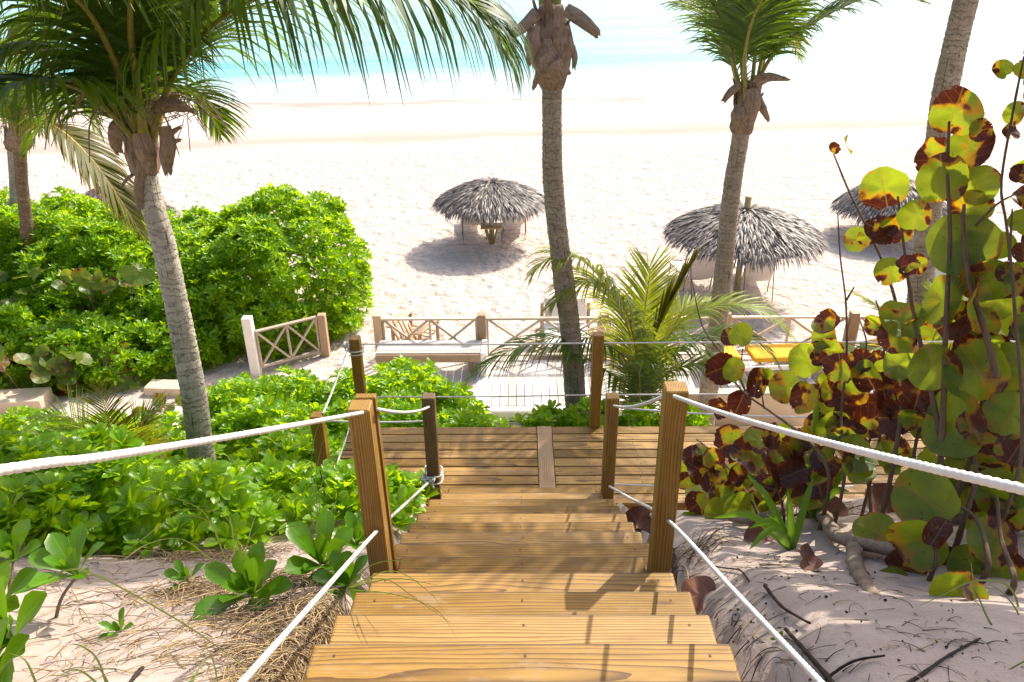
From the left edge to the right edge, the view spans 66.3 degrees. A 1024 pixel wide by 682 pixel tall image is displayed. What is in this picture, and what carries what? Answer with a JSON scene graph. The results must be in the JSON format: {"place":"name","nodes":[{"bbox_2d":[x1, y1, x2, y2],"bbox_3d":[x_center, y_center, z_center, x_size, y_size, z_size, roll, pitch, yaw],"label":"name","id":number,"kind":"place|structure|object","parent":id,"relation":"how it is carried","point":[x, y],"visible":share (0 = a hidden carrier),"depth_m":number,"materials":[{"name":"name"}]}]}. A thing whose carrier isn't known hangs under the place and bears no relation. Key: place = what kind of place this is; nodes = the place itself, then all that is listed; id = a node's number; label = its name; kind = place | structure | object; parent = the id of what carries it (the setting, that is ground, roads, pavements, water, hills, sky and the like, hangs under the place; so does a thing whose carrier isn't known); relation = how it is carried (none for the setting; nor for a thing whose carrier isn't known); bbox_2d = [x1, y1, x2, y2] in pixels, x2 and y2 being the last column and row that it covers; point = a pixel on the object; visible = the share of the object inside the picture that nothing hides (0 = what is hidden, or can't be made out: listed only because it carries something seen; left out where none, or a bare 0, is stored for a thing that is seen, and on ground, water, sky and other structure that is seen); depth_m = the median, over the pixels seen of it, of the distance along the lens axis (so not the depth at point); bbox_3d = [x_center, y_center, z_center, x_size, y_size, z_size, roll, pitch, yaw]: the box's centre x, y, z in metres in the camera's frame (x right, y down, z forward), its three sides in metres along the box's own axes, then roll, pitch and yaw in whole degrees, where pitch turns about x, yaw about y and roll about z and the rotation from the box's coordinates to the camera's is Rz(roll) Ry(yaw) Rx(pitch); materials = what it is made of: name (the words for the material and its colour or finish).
{"place":"outdoors","nodes":[
{"label":"outdoors","id":0,"kind":"place"},
{"bbox_2d":[0,92,1023,681],"bbox_3d":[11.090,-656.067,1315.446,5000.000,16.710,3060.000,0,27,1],"label":"beach ground","id":1,"kind":"structure","parent":0,"point":[640,172],"depth_m":22.28,"materials":[{"name":"sand"}]},
{"bbox_2d":[0,617,29,672],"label":"seedling","id":2,"kind":"object","parent":1,"relation":"on","point":[16,643],"visible":0.98,"depth_m":2.26,"materials":[{"name":"green plant"}]},
{"bbox_2d":[0,560,36,611],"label":"seedling","id":3,"kind":"object","parent":1,"relation":"on","point":[23,577],"visible":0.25,"depth_m":3.15,"materials":[{"name":"green plant"}]},
{"bbox_2d":[0,518,40,589],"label":"seedling","id":4,"kind":"object","parent":1,"relation":"on","point":[19,531],"visible":0.83,"depth_m":3.59,"materials":[{"name":"green plant"}]},
{"bbox_2d":[0,576,46,681],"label":"seedling","id":5,"kind":"object","parent":1,"relation":"on","point":[31,604],"visible":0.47,"depth_m":2.79,"materials":[{"name":"green plant"}]},
{"bbox_2d":[0,387,54,413],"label":"garden wall","id":6,"kind":"structure","parent":1,"relation":"on","point":[40,397],"depth_m":13.73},
{"bbox_2d":[0,72,104,205],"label":"coconut palm","id":7,"kind":"object","parent":1,"relation":"on","point":[12,192],"visible":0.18,"depth_m":17.26,"materials":[{"name":"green plant"}]},
{"bbox_2d":[14,523,104,617],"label":"seedling","id":8,"kind":"object","parent":1,"relation":"on","point":[57,553],"visible":0.91,"depth_m":3.51,"materials":[{"name":"green plant"}]},
{"bbox_2d":[10,643,108,681],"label":"grass tuft","id":9,"kind":"object","parent":1,"relation":"on","point":[81,671],"visible":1,"depth_m":1.70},
{"bbox_2d":[0,186,124,363],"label":"beach shrub","id":10,"kind":"object","parent":1,"relation":"on","point":[46,213],"visible":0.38,"depth_m":15.90,"materials":[{"name":"green plant"}]},
{"bbox_2d":[0,301,135,396],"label":"beach shrub","id":11,"kind":"object","parent":1,"relation":"on","point":[52,330],"visible":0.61,"depth_m":14.26,"materials":[{"name":"green plant"}]},
{"bbox_2d":[0,340,141,397],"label":"sea grape bush","id":12,"kind":"object","parent":1,"relation":"on","point":[43,364],"visible":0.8,"depth_m":13.97,"materials":[{"name":"green plant"}]},
{"bbox_2d":[0,15,149,307],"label":"coconut palm","id":13,"kind":"object","parent":1,"relation":"on","point":[101,170],"visible":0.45,"depth_m":14.68,"materials":[{"name":"green plant"}]},
{"bbox_2d":[0,263,155,365],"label":"sea grape bush","id":14,"kind":"object","parent":1,"relation":"on","point":[91,286],"visible":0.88,"depth_m":14.92,"materials":[{"name":"green plant"}]},
{"bbox_2d":[0,421,169,556],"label":"beach shrub","id":15,"kind":"object","parent":1,"relation":"on","point":[43,487],"visible":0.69,"depth_m":4.79,"materials":[{"name":"green plant"}]},
{"bbox_2d":[0,405,182,438],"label":"beach shrub","id":16,"kind":"object","parent":1,"relation":"on","point":[23,413],"visible":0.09,"depth_m":9.59,"materials":[{"name":"green plant"}]},
{"bbox_2d":[17,378,183,464],"bbox_3d":[-3.454,0.985,6.670,1.412,1.260,1.223,0,27,1],"label":"palm seedling","id":17,"kind":"object","parent":1,"relation":"on","point":[143,423],"visible":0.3,"depth_m":6.64,"materials":[{"name":"green plant"}]},
{"bbox_2d":[17,413,184,464],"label":"beach shrub","id":18,"kind":"object","parent":1,"relation":"on","point":[179,451],"visible":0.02,"depth_m":7.48,"materials":[{"name":"green plant"}]},
{"bbox_2d":[0,203,204,356],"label":"beach shrub","id":19,"kind":"object","parent":1,"relation":"on","point":[101,226],"visible":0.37,"depth_m":15.54,"materials":[{"name":"green plant"}]},
{"bbox_2d":[98,607,133,639],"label":"seedling","id":20,"kind":"object","parent":1,"relation":"on","point":[107,625],"visible":0.9,"depth_m":3.26,"materials":[{"name":"green plant"}]},
{"bbox_2d":[69,313,229,391],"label":"beach shrub","id":21,"kind":"object","parent":1,"relation":"on","point":[151,335],"visible":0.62,"depth_m":14.59,"materials":[{"name":"green plant"}]},
{"bbox_2d":[25,450,282,558],"bbox_3d":[-2.305,1.180,5.437,1.728,1.255,1.695,11,29,22],"label":"beach shrub","id":22,"kind":"object","parent":1,"relation":"on","point":[130,514],"visible":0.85,"depth_m":4.94,"materials":[{"name":"green plant"}]},
{"bbox_2d":[48,568,266,681],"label":"grass tuft","id":23,"kind":"object","parent":1,"relation":"on","point":[94,574],"visible":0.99,"depth_m":2.05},
{"bbox_2d":[1,548,321,681],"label":"dry straw","id":24,"kind":"object","parent":1,"relation":"on","point":[138,640],"visible":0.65,"depth_m":3.07,"materials":[{"name":"plant"}]},
{"bbox_2d":[143,379,179,396],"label":"garden wall","id":25,"kind":"structure","parent":1,"relation":"on","point":[161,385],"depth_m":14.20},
{"bbox_2d":[164,559,203,589],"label":"seedling","id":26,"kind":"object","parent":1,"relation":"on","point":[174,574],"visible":0.82,"depth_m":3.89,"materials":[{"name":"green plant"}]},
{"bbox_2d":[87,203,296,365],"bbox_3d":[-6.848,-1.272,16.615,4.225,2.593,4.640,0,27,1],"label":"beach shrub","id":27,"kind":"object","parent":1,"relation":"on","point":[200,240],"visible":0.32,"depth_m":15.45,"materials":[{"name":"green plant"}]},
{"bbox_2d":[41,540,369,681],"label":"dry straw","id":28,"kind":"object","parent":1,"relation":"on","point":[279,660],"visible":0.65,"depth_m":3.10,"materials":[{"name":"plant"}]},
{"bbox_2d":[124,493,321,561],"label":"grass tuft","id":29,"kind":"object","parent":1,"relation":"on","point":[246,545],"visible":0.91,"depth_m":3.57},
{"bbox_2d":[152,425,314,497],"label":"beach shrub","id":30,"kind":"object","parent":1,"relation":"on","point":[252,454],"visible":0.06,"depth_m":7.60,"materials":[{"name":"green plant"}]},
{"bbox_2d":[193,542,291,619],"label":"seedling","id":31,"kind":"object","parent":1,"relation":"on","point":[251,567],"visible":0.94,"depth_m":3.38,"materials":[{"name":"green plant"}]},
{"bbox_2d":[241,315,261,376],"bbox_3d":[-4.904,0.188,14.819,0.170,1.411,0.170,0,27,1],"label":"railing post","id":32,"kind":"object","parent":1,"relation":"on","point":[247,322],"visible":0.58,"depth_m":14.68,"materials":[{"name":"white paint"}]},
{"bbox_2d":[169,428,341,510],"bbox_3d":[-2.066,1.334,7.013,1.172,1.343,2.134,8,28,16],"label":"beach shrub","id":33,"kind":"object","parent":1,"relation":"on","point":[300,441],"visible":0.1,"depth_m":7.39,"materials":[{"name":"green plant"}]},
{"bbox_2d":[0,0,534,460],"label":"coconut palm","id":34,"kind":"object","parent":1,"relation":"on","point":[134,46],"visible":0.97,"depth_m":5.45,"materials":[{"name":"green plant"}]},
{"bbox_2d":[187,182,374,362],"bbox_3d":[-4.862,-1.640,16.576,3.761,3.265,4.321,0,27,1],"label":"beach shrub","id":35,"kind":"object","parent":1,"relation":"on","point":[315,214],"visible":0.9,"depth_m":15.73,"materials":[{"name":"green plant"}]},
{"bbox_2d":[176,364,402,459],"bbox_3d":[-2.889,1.121,10.199,3.102,1.927,2.351,0,27,1],"label":"beach shrub","id":36,"kind":"object","parent":1,"relation":"on","point":[311,388],"visible":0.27,"depth_m":9.58,"materials":[{"name":"green plant"}]},
{"bbox_2d":[210,394,393,460],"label":"beach shrub","id":37,"kind":"object","parent":1,"relation":"on","point":[267,411],"visible":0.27,"depth_m":8.60,"materials":[{"name":"green plant"}]},
{"bbox_2d":[285,510,353,584],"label":"seedling","id":38,"kind":"object","parent":1,"relation":"on","point":[318,548],"visible":0.73,"depth_m":3.75,"materials":[{"name":"green plant"}]},
{"bbox_2d":[310,411,329,508],"bbox_3d":[-1.533,1.387,6.593,0.094,1.814,0.094,0,27,1],"label":"rope post","id":39,"kind":"object","parent":1,"relation":"on","point":[320,435],"visible":0.4,"depth_m":6.25,"materials":[{"name":"brown wood"}]},
{"bbox_2d":[317,313,330,356],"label":"railing post","id":40,"kind":"object","parent":1,"relation":"on","point":[323,334],"visible":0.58,"depth_m":15.59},
{"bbox_2d":[254,316,320,367],"bbox_3d":[-4.332,0.010,15.229,1.294,0.884,0.085,-23,34,-37],"label":"railing","id":41,"kind":"object","parent":40,"relation":"attached to","point":[286,326],"visible":1,"depth_m":15.19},
{"bbox_2d":[209,452,441,537],"bbox_3d":[-1.352,1.170,5.627,1.606,0.775,1.371,0,27,1],"label":"beach shrub","id":42,"kind":"object","parent":1,"relation":"on","point":[403,486],"visible":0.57,"depth_m":5.42,"materials":[{"name":"green plant"}]},
{"bbox_2d":[312,550,367,599],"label":"seedling","id":43,"kind":"object","parent":1,"relation":"on","point":[344,579],"visible":0.84,"depth_m":3.46,"materials":[{"name":"green plant"}]},
{"bbox_2d":[332,511,365,549],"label":"seedling","id":44,"kind":"object","parent":1,"relation":"on","point":[356,523],"visible":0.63,"depth_m":4.52,"materials":[{"name":"green plant"}]},
{"bbox_2d":[349,336,366,394],"bbox_3d":[-1.435,0.906,7.670,0.094,2.101,0.094,0,27,1],"label":"rope post","id":45,"kind":"object","parent":1,"relation":"on","point":[357,362],"visible":0.42,"depth_m":7.29,"materials":[{"name":"brown wood"}]},
{"bbox_2d":[377,392,872,397],"bbox_3d":[1.094,0.514,7.451,5.098,0.039,0.016,0,27,1],"label":"rope","id":46,"kind":"object","parent":45,"relation":"attached to","point":[542,395],"visible":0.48,"depth_m":7.46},
{"bbox_2d":[360,341,1015,344],"bbox_3d":[2.099,0.015,7.191,7.121,0.025,0.016,0,27,1],"label":"rope","id":47,"kind":"object","parent":45,"relation":"attached to","point":[632,343],"visible":0.69,"depth_m":7.20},
{"bbox_2d":[347,393,397,577],"bbox_3d":[-0.625,0.942,3.708,0.130,1.533,0.139,0,27,1],"label":"rope post","id":48,"kind":"object","parent":1,"relation":"on","point":[367,447],"visible":0.55,"depth_m":3.50,"materials":[{"name":"brown wood"}]},
{"bbox_2d":[0,411,363,475],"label":"rope","id":49,"kind":"object","parent":48,"relation":"attached to","point":[28,465],"visible":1,"depth_m":1.54,"materials":[{"name":"fabric"}]},
{"bbox_2d":[238,482,428,681],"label":"rope","id":50,"kind":"object","parent":48,"relation":"attached to","point":[261,660],"visible":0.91,"depth_m":2.28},
{"bbox_2d":[385,309,441,339],"bbox_3d":[-2.007,-0.226,15.740,0.820,0.999,0.992,13,30,25],"label":"wooden armchair","id":51,"kind":"object","parent":1,"relation":"on","point":[419,332],"visible":0.47,"depth_m":15.69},
{"bbox_2d":[344,354,490,450],"bbox_3d":[-1.198,1.159,10.005,2.030,2.169,3.019,0,27,1],"label":"beach shrub","id":52,"kind":"object","parent":1,"relation":"on","point":[410,377],"visible":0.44,"depth_m":9.71,"materials":[{"name":"green plant"}]},
{"bbox_2d":[421,393,441,499],"bbox_3d":[-0.608,1.084,6.107,0.094,1.532,0.094,0,27,1],"label":"rope post","id":53,"kind":"object","parent":1,"relation":"on","point":[431,440],"visible":0.52,"depth_m":5.88,"materials":[{"name":"brown wood"}]},
{"bbox_2d":[413,403,538,480],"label":"beach shrub","id":54,"kind":"object","parent":1,"relation":"on","point":[460,418],"visible":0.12,"depth_m":8.95,"materials":[{"name":"green plant"}]},
{"bbox_2d":[429,177,544,243],"bbox_3d":[-0.575,-3.554,21.731,3.399,1.982,3.358,0,27,1],"label":"thatched umbrella","id":55,"kind":"object","parent":1,"relation":"on","point":[489,199],"visible":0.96,"depth_m":20.77,"materials":[{"name":"grey plant"}]},
{"bbox_2d":[287,487,758,681],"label":"wooden stairs","id":56,"kind":"structure","parent":1,"relation":"on","point":[561,584],"depth_m":3.13,"materials":[{"name":"brown wood"}]},
{"bbox_2d":[348,560,459,640],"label":"grass tuft","id":57,"kind":"object","parent":56,"relation":"on","point":[355,585],"visible":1,"depth_m":2.92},
{"bbox_2d":[507,0,600,425],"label":"coconut palm","id":58,"kind":"object","parent":1,"relation":"on","point":[546,26],"visible":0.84,"depth_m":8.28,"materials":[{"name":"brown plant"}]},
{"bbox_2d":[507,396,604,485],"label":"beach shrub","id":59,"kind":"object","parent":1,"relation":"on","point":[550,414],"visible":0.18,"depth_m":8.85,"materials":[{"name":"green plant"}]},
{"bbox_2d":[535,297,594,362],"bbox_3d":[1.100,-0.195,15.809,1.250,0.967,1.329,0,27,1],"label":"day lounger","id":60,"kind":"object","parent":1,"relation":"on","point":[582,311],"visible":0.32,"depth_m":16.14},
{"bbox_2d":[589,331,603,427],"bbox_3d":[0.801,0.883,7.639,0.098,2.129,0.098,0,27,1],"label":"rope post","id":61,"kind":"object","parent":1,"relation":"on","point":[596,376],"visible":0.42,"depth_m":7.33,"materials":[{"name":"brown wood"}]},
{"bbox_2d":[601,393,619,498],"bbox_3d":[0.746,1.085,6.096,0.094,1.536,0.094,0,27,1],"label":"rope post","id":62,"kind":"object","parent":1,"relation":"on","point":[611,416],"visible":0.58,"depth_m":5.89,"materials":[{"name":"brown wood"}]},
{"bbox_2d":[460,243,798,415],"bbox_3d":[1.525,0.062,10.500,4.430,3.322,2.787,0,27,1],"label":"young palm","id":63,"kind":"object","parent":1,"relation":"on","point":[642,368],"visible":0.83,"depth_m":9.84,"materials":[{"name":"green plant"}]},
{"bbox_2d":[625,506,650,530],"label":"dead leaf","id":64,"kind":"object","parent":1,"relation":"on","point":[634,514],"visible":0.35,"depth_m":5.26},
{"bbox_2d":[341,426,945,512],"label":"wooden deck","id":65,"kind":"structure","parent":1,"relation":"on","point":[488,457],"depth_m":7.15,"materials":[{"name":"brown wood"}]},
{"bbox_2d":[416,359,874,422],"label":"boardwalk","id":66,"kind":"structure","parent":1,"relation":"on","point":[507,408],"depth_m":13.87,"materials":[{"name":"white wood"}]},
{"bbox_2d":[375,339,487,376],"bbox_3d":[-1.438,0.310,14.206,1.972,0.480,0.577,0,27,1],"label":"bench","id":67,"kind":"object","parent":66,"relation":"on","point":[470,354],"visible":0.81,"depth_m":13.99,"materials":[{"name":"white wood"}]},
{"bbox_2d":[477,312,485,339],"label":"railing post","id":68,"kind":"object","parent":66,"relation":"on","point":[481,321],"visible":0.42,"depth_m":14.26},
{"bbox_2d":[381,317,477,339],"bbox_3d":[-1.502,-0.072,14.452,1.746,0.778,0.085,0,27,1],"label":"railing","id":69,"kind":"object","parent":68,"relation":"attached to","point":[429,320],"visible":0.53,"depth_m":14.31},
{"bbox_2d":[486,316,599,355],"bbox_3d":[0.566,-0.083,14.430,2.080,0.778,0.085,0,27,1],"label":"railing","id":70,"kind":"object","parent":68,"relation":"attached to","point":[537,318],"visible":0.59,"depth_m":14.31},
{"bbox_2d":[727,312,731,326],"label":"railing post","id":71,"kind":"object","parent":66,"relation":"attached to","point":[729,318],"visible":0.02,"depth_m":14.16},
{"bbox_2d":[730,315,850,354],"bbox_3d":[5.051,-0.105,14.381,2.149,0.778,0.085,0,27,1],"label":"railing","id":72,"kind":"object","parent":71,"relation":"attached to","point":[789,318],"visible":0.38,"depth_m":14.23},
{"bbox_2d":[700,343,810,378],"bbox_3d":[4.384,0.299,14.033,1.900,0.548,0.744,-2,27,-3],"label":"cushioned lounger","id":73,"kind":"object","parent":66,"relation":"on","point":[758,357],"visible":0.35,"depth_m":13.85,"materials":[{"name":"yellow fabric"}]},
{"bbox_2d":[845,310,860,345],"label":"railing post","id":74,"kind":"object","parent":66,"relation":"attached to","point":[853,322],"visible":0.48,"depth_m":14.22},
{"bbox_2d":[584,398,712,426],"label":"beach shrub","id":75,"kind":"object","parent":1,"relation":"on","point":[636,418],"visible":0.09,"depth_m":9.11,"materials":[{"name":"green plant"}]},
{"bbox_2d":[647,381,688,572],"bbox_3d":[0.699,0.910,3.656,0.100,1.613,0.095,0,27,1],"label":"rope post","id":76,"kind":"object","parent":1,"relation":"on","point":[672,423],"visible":0.58,"depth_m":3.45,"materials":[{"name":"brown wood"}]},
{"bbox_2d":[608,485,824,681],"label":"rope","id":77,"kind":"object","parent":76,"relation":"attached to","point":[796,657],"visible":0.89,"depth_m":2.27,"materials":[{"name":"fabric"}]},
{"bbox_2d":[673,394,1023,494],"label":"rope","id":78,"kind":"object","parent":76,"relation":"attached to","point":[989,481],"visible":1,"depth_m":1.50,"materials":[{"name":"fabric"}]},
{"bbox_2d":[668,255,715,299],"bbox_3d":[4.416,-1.865,19.017,0.688,1.080,1.849,-4,27,-7],"label":"beach lounger","id":79,"kind":"object","parent":1,"relation":"on","point":[701,271],"visible":0.59,"depth_m":18.45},
{"bbox_2d":[681,576,715,610],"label":"dead leaf","id":80,"kind":"object","parent":1,"relation":"on","point":[698,588],"visible":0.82,"depth_m":3.43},
{"bbox_2d":[658,388,810,425],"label":"garden wall","id":81,"kind":"structure","parent":1,"relation":"on","point":[774,406],"depth_m":12.47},
{"bbox_2d":[659,196,829,296],"bbox_3d":[5.301,-2.100,18.117,3.902,2.530,3.868,0,27,1],"label":"thatched umbrella","id":82,"kind":"object","parent":1,"relation":"on","point":[765,235],"visible":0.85,"depth_m":17.07,"materials":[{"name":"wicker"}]},
{"bbox_2d":[733,260,776,300],"bbox_3d":[5.858,-1.837,19.001,0.688,1.080,1.849,2,27,5],"label":"beach lounger","id":83,"kind":"object","parent":1,"relation":"on","point":[756,275],"visible":0.5,"depth_m":18.45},
{"bbox_2d":[679,423,841,523],"bbox_3d":[1.396,0.786,4.727,0.728,1.138,1.429,-16,31,-28],"label":"sea grape","id":84,"kind":"object","parent":1,"relation":"on","point":[777,471],"visible":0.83,"depth_m":4.40,"materials":[{"name":"green plant"}]},
{"bbox_2d":[691,278,830,529],"bbox_3d":[1.304,0.371,4.500,0.300,0.932,1.606,-9,28,-17],"label":"sea grape","id":85,"kind":"object","parent":1,"relation":"on","point":[732,442],"visible":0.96,"depth_m":4.52,"materials":[{"name":"green plant"}]},
{"bbox_2d":[714,475,813,549],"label":"strap leaf lily","id":86,"kind":"object","parent":1,"relation":"on","point":[778,531],"visible":1,"depth_m":3.74,"materials":[{"name":"plant"}]},
{"bbox_2d":[671,500,868,578],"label":"root litter","id":87,"kind":"object","parent":1,"relation":"on","point":[702,544],"visible":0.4,"depth_m":3.97,"materials":[{"name":"plant"}]},
{"bbox_2d":[652,0,933,425],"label":"coconut palm","id":88,"kind":"object","parent":1,"relation":"on","point":[743,30],"visible":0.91,"depth_m":9.72,"materials":[{"name":"green plant"}]},
{"bbox_2d":[784,627,834,681],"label":"stick","id":89,"kind":"object","parent":1,"relation":"on","point":[816,664],"visible":1,"depth_m":2.33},
{"bbox_2d":[809,378,848,518],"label":"branch","id":90,"kind":"object","parent":1,"relation":"on","point":[836,489],"visible":0.32,"depth_m":4.10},
{"bbox_2d":[807,509,894,554],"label":"fallen branch","id":91,"kind":"object","parent":1,"relation":"on","point":[833,531],"visible":0.56,"depth_m":3.56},
{"bbox_2d":[684,548,1023,681],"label":"twig litter","id":92,"kind":"object","parent":1,"relation":"on","point":[764,596],"visible":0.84,"depth_m":2.64,"materials":[{"name":"plant"}]},
{"bbox_2d":[788,135,933,523],"bbox_3d":[1.654,0.019,3.845,0.322,1.896,1.057,-7,28,-13],"label":"sea grape","id":93,"kind":"object","parent":1,"relation":"on","point":[893,325],"visible":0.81,"depth_m":3.69,"materials":[{"name":"green plant"}]},
{"bbox_2d":[845,535,879,594],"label":"fallen branch","id":94,"kind":"object","parent":1,"relation":"on","point":[856,565],"visible":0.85,"depth_m":3.13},
{"bbox_2d":[864,483,893,513],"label":"dead leaf","id":95,"kind":"object","parent":1,"relation":"on","point":[877,491],"visible":0.31,"depth_m":4.36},
{"bbox_2d":[827,178,951,225],"bbox_3d":[10.640,-3.723,21.927,3.422,1.872,3.396,0,27,1],"label":"thatched umbrella","id":96,"kind":"object","parent":1,"relation":"on","point":[844,204],"visible":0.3,"depth_m":21.28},
{"bbox_2d":[803,322,1023,548],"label":"sea grape","id":97,"kind":"object","parent":1,"relation":"on","point":[983,420],"visible":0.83,"depth_m":3.37,"materials":[{"name":"green plant"}]},
{"bbox_2d":[845,278,1006,353],"bbox_3d":[5.177,0.506,9.824,2.766,2.504,1.387,0,27,1],"label":"young palm","id":98,"kind":"object","parent":1,"relation":"on","point":[933,337],"visible":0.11,"depth_m":9.41,"materials":[{"name":"green plant"}]},
{"bbox_2d":[841,451,1023,601],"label":"sea grape","id":99,"kind":"object","parent":1,"relation":"on","point":[926,506],"visible":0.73,"depth_m":3.10,"materials":[{"name":"green plant"}]},
{"bbox_2d":[858,85,1021,465],"bbox_3d":[1.902,-0.096,3.426,0.471,1.882,0.993,-4,27,-7],"label":"sea grape","id":100,"kind":"object","parent":1,"relation":"on","point":[965,254],"visible":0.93,"depth_m":3.32,"materials":[{"name":"green plant"}]},
{"bbox_2d":[906,0,978,306],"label":"coconut palm","id":101,"kind":"object","parent":1,"relation":"on","point":[954,49],"visible":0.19,"depth_m":8.82,"materials":[{"name":"grey plant"}]},
{"bbox_2d":[906,637,980,681],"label":"stick","id":102,"kind":"object","parent":1,"relation":"on","point":[928,669],"visible":1,"depth_m":2.14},
{"bbox_2d":[913,565,1018,624],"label":"grass tuft","id":103,"kind":"object","parent":1,"relation":"on","point":[1010,588],"visible":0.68,"depth_m":2.50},
{"bbox_2d":[974,56,1023,519],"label":"sea grape","id":104,"kind":"object","parent":1,"relation":"on","point":[1012,278],"visible":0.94,"depth_m":3.15,"materials":[{"name":"green plant"}]},
{"bbox_2d":[1000,51,1023,483],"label":"sea grape","id":105,"kind":"object","parent":1,"relation":"on","point":[1018,199],"visible":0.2,"depth_m":3.88,"materials":[{"name":"green plant"}]},
{"bbox_2d":[0,0,1023,105],"bbox_3d":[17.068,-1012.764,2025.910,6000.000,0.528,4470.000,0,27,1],"label":"sea","id":106,"kind":"structure","parent":0,"point":[638,48],"depth_m":60.92,"materials":[{"name":"liquid"}]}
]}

